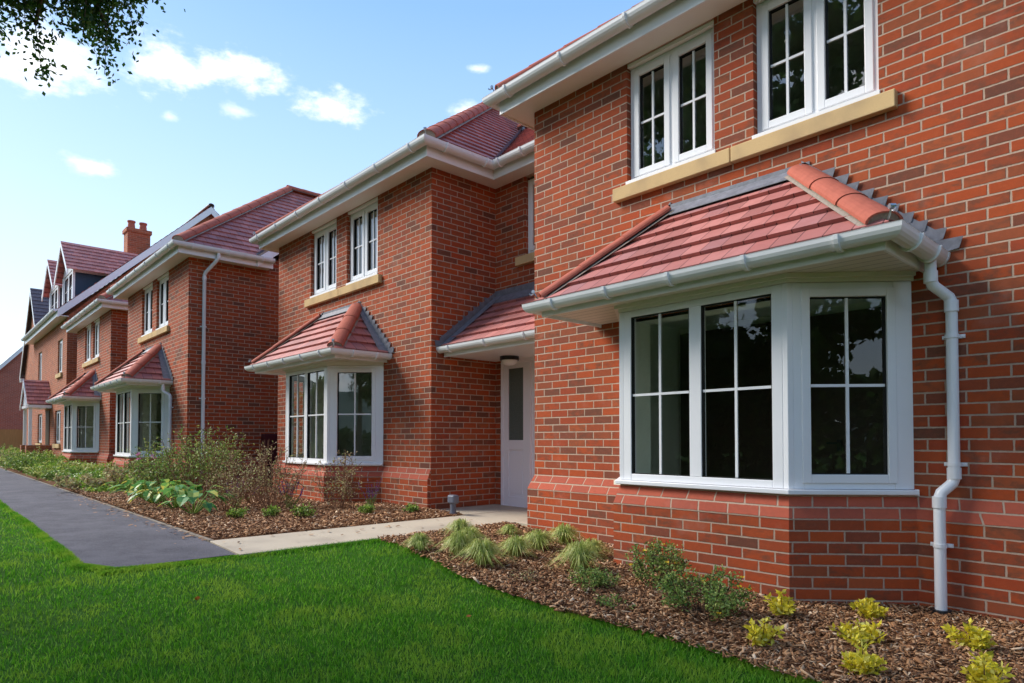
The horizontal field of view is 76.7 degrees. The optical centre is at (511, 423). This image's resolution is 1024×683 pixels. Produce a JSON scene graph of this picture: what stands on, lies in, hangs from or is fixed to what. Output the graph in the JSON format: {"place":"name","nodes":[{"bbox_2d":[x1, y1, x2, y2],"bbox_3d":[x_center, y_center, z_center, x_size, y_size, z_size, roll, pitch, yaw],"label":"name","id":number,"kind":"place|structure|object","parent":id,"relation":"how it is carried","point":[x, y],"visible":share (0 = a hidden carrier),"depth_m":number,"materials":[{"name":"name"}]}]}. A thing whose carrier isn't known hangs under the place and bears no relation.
{"place":"outdoors","nodes":[
{"label":"outdoors","id":0,"kind":"place"},
{"bbox_2d":[0,469,233,566],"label":"path","id":1,"kind":"structure","parent":0,"point":[99,535],"depth_m":6.38,"materials":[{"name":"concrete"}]},
{"bbox_2d":[0,0,642,364],"label":"sky","id":2,"kind":"structure","parent":0,"point":[232,104],"materials":[{"name":"blue"}]},
{"bbox_2d":[210,504,526,555],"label":"paving","id":3,"kind":"structure","parent":0,"point":[485,514],"depth_m":6.40,"materials":[{"name":"concrete"}]},
{"bbox_2d":[67,494,456,549],"bbox_3d":[-4.449,1.087,7.892,7.950,0.028,2.674,-1,-2,27],"label":"stray bark","id":4,"kind":"object","parent":3,"relation":"on","point":[170,523],"visible":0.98,"depth_m":6.95,"materials":[{"name":"brown wood"}]},
{"bbox_2d":[0,472,822,682],"bbox_3d":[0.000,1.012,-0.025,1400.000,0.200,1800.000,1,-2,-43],"label":"ground","id":5,"kind":"structure","parent":0,"point":[124,601],"depth_m":3.62,"materials":[{"name":"green plant"}]},
{"bbox_2d":[0,429,22,450],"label":"wooden fence","id":6,"kind":"object","parent":5,"relation":"on","point":[13,438],"visible":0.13,"depth_m":38.10,"materials":[{"name":"brown wood"}]},
{"bbox_2d":[0,346,24,429],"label":"end house","id":7,"kind":"structure","parent":5,"relation":"on","point":[11,414],"depth_m":39.72,"materials":[{"name":"red brick"}]},
{"bbox_2d":[19,288,88,444],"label":"gabled house","id":8,"kind":"structure","parent":5,"relation":"on","point":[38,310],"depth_m":32.73,"materials":[{"name":"red brick"}]},
{"bbox_2d":[46,292,127,466],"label":"brick house","id":9,"kind":"structure","parent":5,"relation":"on","point":[99,325],"depth_m":18.32,"materials":[{"name":"brick"}]},
{"bbox_2d":[64,403,71,450],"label":"bay window","id":10,"kind":"structure","parent":9,"relation":"in","point":[67,407],"depth_m":18.90,"materials":[{"name":"white plastic"}]},
{"bbox_2d":[78,406,85,447],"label":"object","id":11,"kind":"structure","parent":9,"relation":"in","point":[81,426],"depth_m":19.96,"materials":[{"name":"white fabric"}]},
{"bbox_2d":[73,403,99,450],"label":"bay window","id":12,"kind":"structure","parent":9,"relation":"in","point":[76,405],"depth_m":18.36,"materials":[{"name":"white plastic"}]},
{"bbox_2d":[87,326,90,360],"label":"window","id":13,"kind":"structure","parent":9,"relation":"in","point":[88,329],"depth_m":19.88,"materials":[{"name":"white plastic"}]},
{"bbox_2d":[95,320,99,356],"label":"window","id":14,"kind":"structure","parent":9,"relation":"in","point":[97,326],"depth_m":19.09,"materials":[{"name":"white plastic"}]},
{"bbox_2d":[0,0,185,95],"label":"birch tree","id":15,"kind":"object","parent":5,"relation":"on","point":[88,16],"visible":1,"depth_m":5.58,"materials":[{"name":"green plant"}]},
{"bbox_2d":[0,468,212,541],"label":"path edging","id":16,"kind":"object","parent":5,"relation":"on","point":[194,534],"visible":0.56,"depth_m":7.62,"materials":[{"name":"concrete"}]},
{"bbox_2d":[20,203,218,456],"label":"dormer house","id":17,"kind":"structure","parent":5,"relation":"on","point":[76,275],"depth_m":23.90,"materials":[{"name":"red brick"}]},
{"bbox_2d":[39,414,41,442],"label":"window","id":18,"kind":"structure","parent":17,"relation":"in","point":[40,416],"depth_m":26.65,"materials":[{"name":"white plastic"}]},
{"bbox_2d":[40,353,41,379],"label":"window","id":19,"kind":"structure","parent":17,"relation":"in","point":[40,353],"depth_m":26.78,"materials":[{"name":"white plastic"}]},
{"bbox_2d":[45,410,49,444],"bbox_3d":[-17.622,0.498,24.544,0.025,2.000,0.900,1,-2,-43],"label":"front door","id":20,"kind":"structure","parent":17,"relation":"in","point":[47,421],"depth_m":24.46,"materials":[{"name":"brown wood"}]},
{"bbox_2d":[51,288,56,308],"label":"window","id":21,"kind":"structure","parent":17,"relation":"in","point":[54,294],"depth_m":26.34,"materials":[{"name":"white plastic"}]},
{"bbox_2d":[56,410,60,442],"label":"window","id":22,"kind":"structure","parent":17,"relation":"in","point":[58,412],"depth_m":23.24,"materials":[{"name":"white plastic"}]},
{"bbox_2d":[59,340,62,372],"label":"window","id":23,"kind":"structure","parent":17,"relation":"in","point":[61,342],"depth_m":23.05,"materials":[{"name":"white plastic"}]},
{"bbox_2d":[64,272,71,303],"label":"window","id":24,"kind":"structure","parent":17,"relation":"in","point":[68,280],"depth_m":23.91,"materials":[{"name":"white plastic"}]},
{"bbox_2d":[90,185,320,484],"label":"brick house","id":25,"kind":"structure","parent":5,"relation":"on","point":[203,305],"depth_m":13.15,"materials":[{"name":"brick"}]},
{"bbox_2d":[116,389,130,455],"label":"bay window","id":26,"kind":"structure","parent":25,"relation":"in","point":[122,411],"depth_m":13.85,"materials":[{"name":"white plastic"}]},
{"bbox_2d":[128,393,142,452],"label":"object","id":27,"kind":"structure","parent":25,"relation":"in","point":[141,395],"depth_m":14.91,"materials":[{"name":"white fabric"}]},
{"bbox_2d":[144,286,152,334],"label":"window","id":28,"kind":"structure","parent":25,"relation":"in","point":[149,292],"depth_m":14.77,"materials":[{"name":"white plastic"}]},
{"bbox_2d":[133,388,169,455],"bbox_3d":[-7.400,-0.037,13.300,0.770,1.378,0.082,0,-1,4],"label":"bay window","id":29,"kind":"structure","parent":25,"relation":"in","point":[136,392],"depth_m":13.28,"materials":[{"name":"white plastic"}]},
{"bbox_2d":[159,275,168,327],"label":"window","id":30,"kind":"structure","parent":25,"relation":"in","point":[164,283],"depth_m":13.85,"materials":[{"name":"white plastic"}]},
{"bbox_2d":[0,466,462,539],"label":"planting bed","id":31,"kind":"object","parent":5,"relation":"on","point":[53,483],"visible":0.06,"depth_m":7.15,"materials":[{"name":"brown soil"}]},
{"bbox_2d":[0,450,24,463],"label":"shrub","id":32,"kind":"object","parent":31,"relation":"on","point":[1,454],"visible":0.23,"depth_m":22.43,"materials":[{"name":"green plant"}]},
{"bbox_2d":[0,448,40,457],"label":"shrub","id":33,"kind":"object","parent":31,"relation":"on","point":[16,452],"visible":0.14,"depth_m":22.83,"materials":[{"name":"green plant"}]},
{"bbox_2d":[0,455,48,467],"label":"shrub","id":34,"kind":"object","parent":31,"relation":"on","point":[5,463],"visible":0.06,"depth_m":20.17,"materials":[{"name":"green plant"}]},
{"bbox_2d":[0,450,49,471],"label":"shrub","id":35,"kind":"object","parent":31,"relation":"on","point":[12,462],"visible":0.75,"depth_m":17.71,"materials":[{"name":"green plant"}]},
{"bbox_2d":[3,453,61,462],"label":"shrub","id":36,"kind":"object","parent":31,"relation":"on","point":[24,457],"visible":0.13,"depth_m":19.14,"materials":[{"name":"green plant"}]},
{"bbox_2d":[13,446,59,457],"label":"shrub","id":37,"kind":"object","parent":31,"relation":"on","point":[50,453],"visible":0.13,"depth_m":22.00,"materials":[{"name":"green plant"}]},
{"bbox_2d":[17,451,75,466],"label":"shrub","id":38,"kind":"object","parent":31,"relation":"on","point":[51,459],"visible":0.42,"depth_m":17.71,"materials":[{"name":"green plant"}]},
{"bbox_2d":[23,460,91,479],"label":"shrub","id":39,"kind":"object","parent":31,"relation":"on","point":[35,474],"visible":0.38,"depth_m":14.38,"materials":[{"name":"green plant"}]},
{"bbox_2d":[40,466,113,483],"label":"shrub","id":40,"kind":"object","parent":31,"relation":"on","point":[51,476],"visible":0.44,"depth_m":12.49,"materials":[{"name":"green plant"}]},
{"bbox_2d":[0,456,170,492],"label":"ground cover","id":41,"kind":"object","parent":31,"relation":"on","point":[105,487],"visible":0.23,"depth_m":12.39,"materials":[{"name":"green plant"}]},
{"bbox_2d":[53,473,126,489],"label":"shrub","id":42,"kind":"object","parent":31,"relation":"on","point":[72,483],"visible":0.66,"depth_m":11.06,"materials":[{"name":"green plant"}]},
{"bbox_2d":[70,459,114,472],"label":"shrub","id":43,"kind":"object","parent":31,"relation":"on","point":[93,467],"visible":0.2,"depth_m":13.66,"materials":[{"name":"green plant"}]},
{"bbox_2d":[93,461,153,485],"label":"shrub","id":44,"kind":"object","parent":31,"relation":"on","point":[116,472],"visible":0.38,"depth_m":11.28,"materials":[{"name":"green plant"}]},
{"bbox_2d":[109,481,161,494],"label":"broad leaved plant","id":45,"kind":"object","parent":31,"relation":"on","point":[127,484],"visible":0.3,"depth_m":9.88,"materials":[{"name":"green plant"}]},
{"bbox_2d":[103,478,192,502],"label":"broad leaved plant","id":46,"kind":"object","parent":31,"relation":"on","point":[142,486],"visible":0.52,"depth_m":8.78,"materials":[{"name":"green plant"}]},
{"bbox_2d":[118,438,192,487],"bbox_3d":[-6.377,0.712,11.612,1.075,0.928,1.215,-1,-2,28],"label":"airy shrub","id":47,"kind":"object","parent":31,"relation":"on","point":[143,458],"visible":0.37,"depth_m":11.46,"materials":[{"name":"green plant"}]},
{"bbox_2d":[128,447,196,495],"bbox_3d":[-5.412,0.737,9.975,0.954,0.797,0.955,1,-2,-43],"label":"airy shrub","id":48,"kind":"object","parent":31,"relation":"on","point":[156,469],"visible":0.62,"depth_m":9.84,"materials":[{"name":"green plant"}]},
{"bbox_2d":[129,480,202,507],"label":"broad leaved plant","id":49,"kind":"object","parent":31,"relation":"on","point":[181,489],"visible":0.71,"depth_m":8.15,"materials":[{"name":"green plant"}]},
{"bbox_2d":[157,484,233,513],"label":"broad leaved plant","id":50,"kind":"object","parent":31,"relation":"on","point":[193,495],"visible":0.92,"depth_m":7.52,"materials":[{"name":"green plant"}]},
{"bbox_2d":[152,424,244,495],"bbox_3d":[-4.732,0.559,9.938,1.333,1.151,1.190,0,-1,4],"label":"airy shrub","id":51,"kind":"object","parent":31,"relation":"on","point":[206,468],"visible":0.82,"depth_m":9.84,"materials":[{"name":"green plant"}]},
{"bbox_2d":[155,420,254,490],"bbox_3d":[-5.124,0.537,10.938,1.373,1.244,1.257,0,-1,17],"label":"airy shrub","id":52,"kind":"object","parent":31,"relation":"on","point":[204,444],"visible":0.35,"depth_m":10.98,"materials":[{"name":"green plant"}]},
{"bbox_2d":[197,466,253,508],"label":"dry shrub","id":53,"kind":"object","parent":31,"relation":"on","point":[236,492],"visible":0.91,"depth_m":8.00,"materials":[{"name":"brown plant"}]},
{"bbox_2d":[226,506,248,517],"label":"green clump","id":54,"kind":"object","parent":31,"relation":"on","point":[234,513],"visible":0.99,"depth_m":7.18,"materials":[{"name":"green plant"}]},
{"bbox_2d":[226,477,258,507],"bbox_3d":[-3.529,0.889,8.339,0.426,0.432,0.332,1,-2,-43],"label":"purple sage","id":55,"kind":"object","parent":31,"relation":"on","point":[240,494],"visible":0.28,"depth_m":8.35,"materials":[{"name":"green plant"}]},
{"bbox_2d":[217,441,295,504],"bbox_3d":[-3.434,0.653,8.815,0.856,0.908,0.832,0,-1,11],"label":"dry shrub","id":56,"kind":"object","parent":31,"relation":"on","point":[236,469],"visible":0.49,"depth_m":8.76,"materials":[{"name":"brown plant"}]},
{"bbox_2d":[65,483,460,539],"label":"bark chippings","id":57,"kind":"object","parent":31,"relation":"on","point":[180,517],"visible":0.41,"depth_m":7.51,"materials":[{"name":"brown wood"}]},
{"bbox_2d":[261,504,280,516],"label":"green clump","id":58,"kind":"object","parent":31,"relation":"on","point":[274,510],"visible":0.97,"depth_m":7.33,"materials":[{"name":"green plant"}]},
{"bbox_2d":[232,448,311,508],"bbox_3d":[-3.025,0.673,8.261,0.918,0.841,0.871,1,-2,-43],"label":"dry shrub","id":59,"kind":"object","parent":31,"relation":"on","point":[264,479],"visible":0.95,"depth_m":8.23,"materials":[{"name":"brown plant"}]},
{"bbox_2d":[278,480,303,507],"bbox_3d":[-2.815,0.902,8.231,0.311,0.403,0.328,1,-1,-21],"label":"purple sage","id":60,"kind":"object","parent":31,"relation":"on","point":[289,505],"visible":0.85,"depth_m":8.19,"materials":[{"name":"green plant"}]},
{"bbox_2d":[290,502,317,517],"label":"green clump","id":61,"kind":"object","parent":31,"relation":"on","point":[302,512],"visible":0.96,"depth_m":7.25,"materials":[{"name":"green plant"}]},
{"bbox_2d":[308,450,363,508],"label":"dry shrub","id":62,"kind":"object","parent":31,"relation":"on","point":[345,487],"visible":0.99,"depth_m":8.20,"materials":[{"name":"brown plant"}]},
{"bbox_2d":[356,503,375,513],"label":"green clump","id":63,"kind":"object","parent":31,"relation":"on","point":[364,508],"visible":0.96,"depth_m":7.66,"materials":[{"name":"green plant"}]},
{"bbox_2d":[358,478,381,506],"bbox_3d":[-1.767,0.892,8.120,0.237,0.433,0.280,-1,-2,33],"label":"purple sage","id":64,"kind":"object","parent":31,"relation":"on","point":[375,494],"visible":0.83,"depth_m":8.12,"materials":[{"name":"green plant"}]},
{"bbox_2d":[402,502,418,512],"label":"green clump","id":65,"kind":"object","parent":31,"relation":"on","point":[412,508],"visible":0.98,"depth_m":7.82,"materials":[{"name":"green plant"}]},
{"bbox_2d":[448,494,458,514],"bbox_3d":[-0.704,0.967,7.751,0.097,0.235,0.130,1,-2,-43],"label":"bollard light","id":66,"kind":"object","parent":31,"relation":"on","point":[453,500],"visible":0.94,"depth_m":7.72,"materials":[{"name":"grey plastic"}]},
{"bbox_2d":[244,102,534,508],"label":"brick house","id":67,"kind":"structure","parent":5,"relation":"on","point":[398,358],"depth_m":8.86,"materials":[{"name":"brick"}]},
{"bbox_2d":[293,375,312,457],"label":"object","id":68,"kind":"structure","parent":67,"relation":"in","point":[300,377],"depth_m":10.53,"materials":[{"name":"white fabric"}]},
{"bbox_2d":[287,366,326,462],"bbox_3d":[-3.066,-0.124,9.710,0.070,1.378,1.330,1,-2,-43],"label":"bay window","id":69,"kind":"structure","parent":67,"relation":"in","point":[307,373],"depth_m":9.69,"materials":[{"name":"white plastic"}]},
{"bbox_2d":[314,223,336,294],"bbox_3d":[-3.019,-2.682,10.623,0.082,1.070,0.894,1,-2,-43],"label":"window","id":70,"kind":"structure","parent":67,"relation":"in","point":[326,233],"depth_m":10.62,"materials":[{"name":"white plastic"}]},
{"bbox_2d":[329,365,383,462],"bbox_3d":[-2.196,-0.138,9.173,0.770,1.378,0.082,0,-1,4],"label":"bay window","id":71,"kind":"structure","parent":67,"relation":"in","point":[377,371],"depth_m":9.14,"materials":[{"name":"white plastic"}]},
{"bbox_2d":[350,202,377,281],"bbox_3d":[-2.178,-2.704,9.709,0.082,1.070,0.899,1,-2,-43],"label":"window","id":72,"kind":"structure","parent":67,"relation":"in","point":[365,213],"depth_m":9.70,"materials":[{"name":"white plastic"}]},
{"bbox_2d":[528,178,534,253],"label":"window","id":73,"kind":"structure","parent":67,"relation":"in","point":[531,232],"depth_m":8.61,"materials":[{"name":"white plastic"}]},
{"bbox_2d":[532,361,534,477],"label":"window","id":74,"kind":"structure","parent":67,"relation":"in","point":[533,362],"depth_m":8.46,"materials":[{"name":"white plastic"}]},
{"bbox_2d":[378,521,1023,682],"bbox_3d":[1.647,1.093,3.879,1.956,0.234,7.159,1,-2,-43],"label":"bark mulch","id":75,"kind":"object","parent":5,"relation":"on","point":[1004,639],"visible":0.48,"depth_m":3.78,"materials":[{"name":"brown wood"}]},
{"bbox_2d":[400,532,439,550],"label":"ornamental grass","id":76,"kind":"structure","parent":75,"relation":"on","point":[418,541],"depth_m":5.48,"materials":[{"name":"green plant"}]},
{"bbox_2d":[427,530,474,554],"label":"ornamental grass","id":77,"kind":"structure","parent":75,"relation":"on","point":[458,541],"depth_m":5.33,"materials":[{"name":"green plant"}]},
{"bbox_2d":[435,518,485,536],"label":"ornamental grass","id":78,"kind":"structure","parent":75,"relation":"on","point":[457,524],"depth_m":6.17,"materials":[{"name":"green plant"}]},
{"bbox_2d":[459,526,494,546],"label":"ornamental grass","id":79,"kind":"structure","parent":75,"relation":"on","point":[473,532],"depth_m":5.69,"materials":[{"name":"green plant"}]},
{"bbox_2d":[446,538,514,567],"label":"ornamental grass","id":80,"kind":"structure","parent":75,"relation":"on","point":[483,550],"depth_m":5.00,"materials":[{"name":"green plant"}]},
{"bbox_2d":[498,523,521,534],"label":"ornamental grass","id":81,"kind":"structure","parent":75,"relation":"on","point":[509,528],"depth_m":6.36,"materials":[{"name":"green plant"}]},
{"bbox_2d":[497,534,541,556],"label":"ornamental grass","id":82,"kind":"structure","parent":75,"relation":"on","point":[518,545],"depth_m":5.35,"materials":[{"name":"green plant"}]},
{"bbox_2d":[508,568,544,580],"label":"bare twig plant","id":83,"kind":"object","parent":75,"relation":"on","point":[531,577],"visible":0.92,"depth_m":4.71,"materials":[{"name":"green plant"}]},
{"bbox_2d":[522,529,564,551],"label":"ornamental grass","id":84,"kind":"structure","parent":75,"relation":"on","point":[536,537],"depth_m":5.69,"materials":[{"name":"green plant"}]},
{"bbox_2d":[545,522,584,545],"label":"ornamental grass","id":85,"kind":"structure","parent":75,"relation":"on","point":[563,533],"depth_m":5.96,"materials":[{"name":"green plant"}]},
{"bbox_2d":[547,540,614,573],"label":"ornamental grass","id":86,"kind":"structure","parent":75,"relation":"on","point":[579,553],"depth_m":4.93,"materials":[{"name":"green plant"}]},
{"bbox_2d":[569,537,613,557],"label":"ornamental grass","id":87,"kind":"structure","parent":75,"relation":"on","point":[595,544],"depth_m":5.46,"materials":[{"name":"green plant"}]},
{"bbox_2d":[567,564,620,591],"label":"flowering shrub","id":88,"kind":"object","parent":75,"relation":"on","point":[597,578],"visible":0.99,"depth_m":4.45,"materials":[{"name":"green plant"}]},
{"bbox_2d":[593,592,635,609],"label":"flowering shrub","id":89,"kind":"object","parent":75,"relation":"on","point":[609,603],"visible":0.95,"depth_m":4.05,"materials":[{"name":"green plant"}]},
{"bbox_2d":[624,537,691,587],"bbox_3d":[1.014,0.973,4.590,0.459,0.382,0.458,1,-2,-43],"label":"flowering shrub","id":90,"kind":"object","parent":75,"relation":"on","point":[653,559],"visible":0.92,"depth_m":4.55,"materials":[{"name":"green plant"}]},
{"bbox_2d":[653,564,757,620],"bbox_3d":[1.135,1.018,3.915,0.571,0.305,0.627,1,-2,-43],"label":"flowering shrub","id":91,"kind":"object","parent":75,"relation":"on","point":[713,599],"visible":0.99,"depth_m":3.88,"materials":[{"name":"green plant"}]},
{"bbox_2d":[742,617,784,646],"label":"yellow shrub","id":92,"kind":"object","parent":75,"relation":"on","point":[764,635],"visible":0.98,"depth_m":3.35,"materials":[{"name":"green plant"}]},
{"bbox_2d":[763,589,796,617],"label":"yellow shrub","id":93,"kind":"object","parent":75,"relation":"on","point":[783,605],"visible":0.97,"depth_m":3.91,"materials":[{"name":"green plant"}]},
{"bbox_2d":[829,618,889,647],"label":"yellow shrub","id":94,"kind":"object","parent":75,"relation":"on","point":[866,632],"visible":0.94,"depth_m":3.43,"materials":[{"name":"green plant"}]},
{"bbox_2d":[839,639,887,677],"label":"yellow shrub","id":95,"kind":"object","parent":75,"relation":"on","point":[867,663],"visible":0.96,"depth_m":2.97,"materials":[{"name":"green plant"}]},
{"bbox_2d":[849,597,888,620],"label":"yellow shrub","id":96,"kind":"object","parent":75,"relation":"on","point":[868,607],"visible":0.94,"depth_m":3.88,"materials":[{"name":"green plant"}]},
{"bbox_2d":[940,618,997,651],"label":"yellow shrub","id":97,"kind":"object","parent":75,"relation":"on","point":[980,639],"visible":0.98,"depth_m":3.31,"materials":[{"name":"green plant"}]},
{"bbox_2d":[959,651,1014,682],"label":"yellow shrub","id":98,"kind":"object","parent":75,"relation":"on","point":[981,670],"visible":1,"depth_m":2.79,"materials":[{"name":"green plant"}]},
{"bbox_2d":[482,0,1023,622],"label":"brick house","id":99,"kind":"structure","parent":5,"relation":"on","point":[776,306],"depth_m":4.69,"materials":[{"name":"brick"}]},
{"bbox_2d":[619,354,619,422],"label":"bay window","id":100,"kind":"structure","parent":99,"relation":"in","point":[619,354],"depth_m":5.44,"materials":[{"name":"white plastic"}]},
{"bbox_2d":[631,28,714,179],"bbox_3d":[1.440,-2.800,5.772,0.082,1.070,0.894,1,-2,-43],"label":"window","id":101,"kind":"structure","parent":99,"relation":"in","point":[671,61],"depth_m":5.74,"materials":[{"name":"white plastic"}]},
{"bbox_2d":[623,284,783,488],"bbox_3d":[1.393,-0.243,4.859,0.070,1.378,1.330,1,-2,-43],"label":"bay window","id":102,"kind":"structure","parent":99,"relation":"in","point":[697,391],"depth_m":4.82,"materials":[{"name":"white plastic"}]},
{"bbox_2d":[680,307,883,478],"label":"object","id":103,"kind":"structure","parent":99,"relation":"in","point":[827,331],"depth_m":6.91,"materials":[{"name":"black glass"}]},
{"bbox_2d":[756,0,878,133],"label":"window","id":104,"kind":"structure","parent":99,"relation":"in","point":[816,51],"depth_m":4.84,"materials":[{"name":"white plastic"}]},
{"bbox_2d":[792,281,913,489],"bbox_3d":[2.262,-0.256,4.322,0.770,1.378,0.082,0,-1,4],"label":"bay window","id":105,"kind":"structure","parent":99,"relation":"in","point":[895,296],"depth_m":4.29,"materials":[{"name":"white plastic"}]}
]}

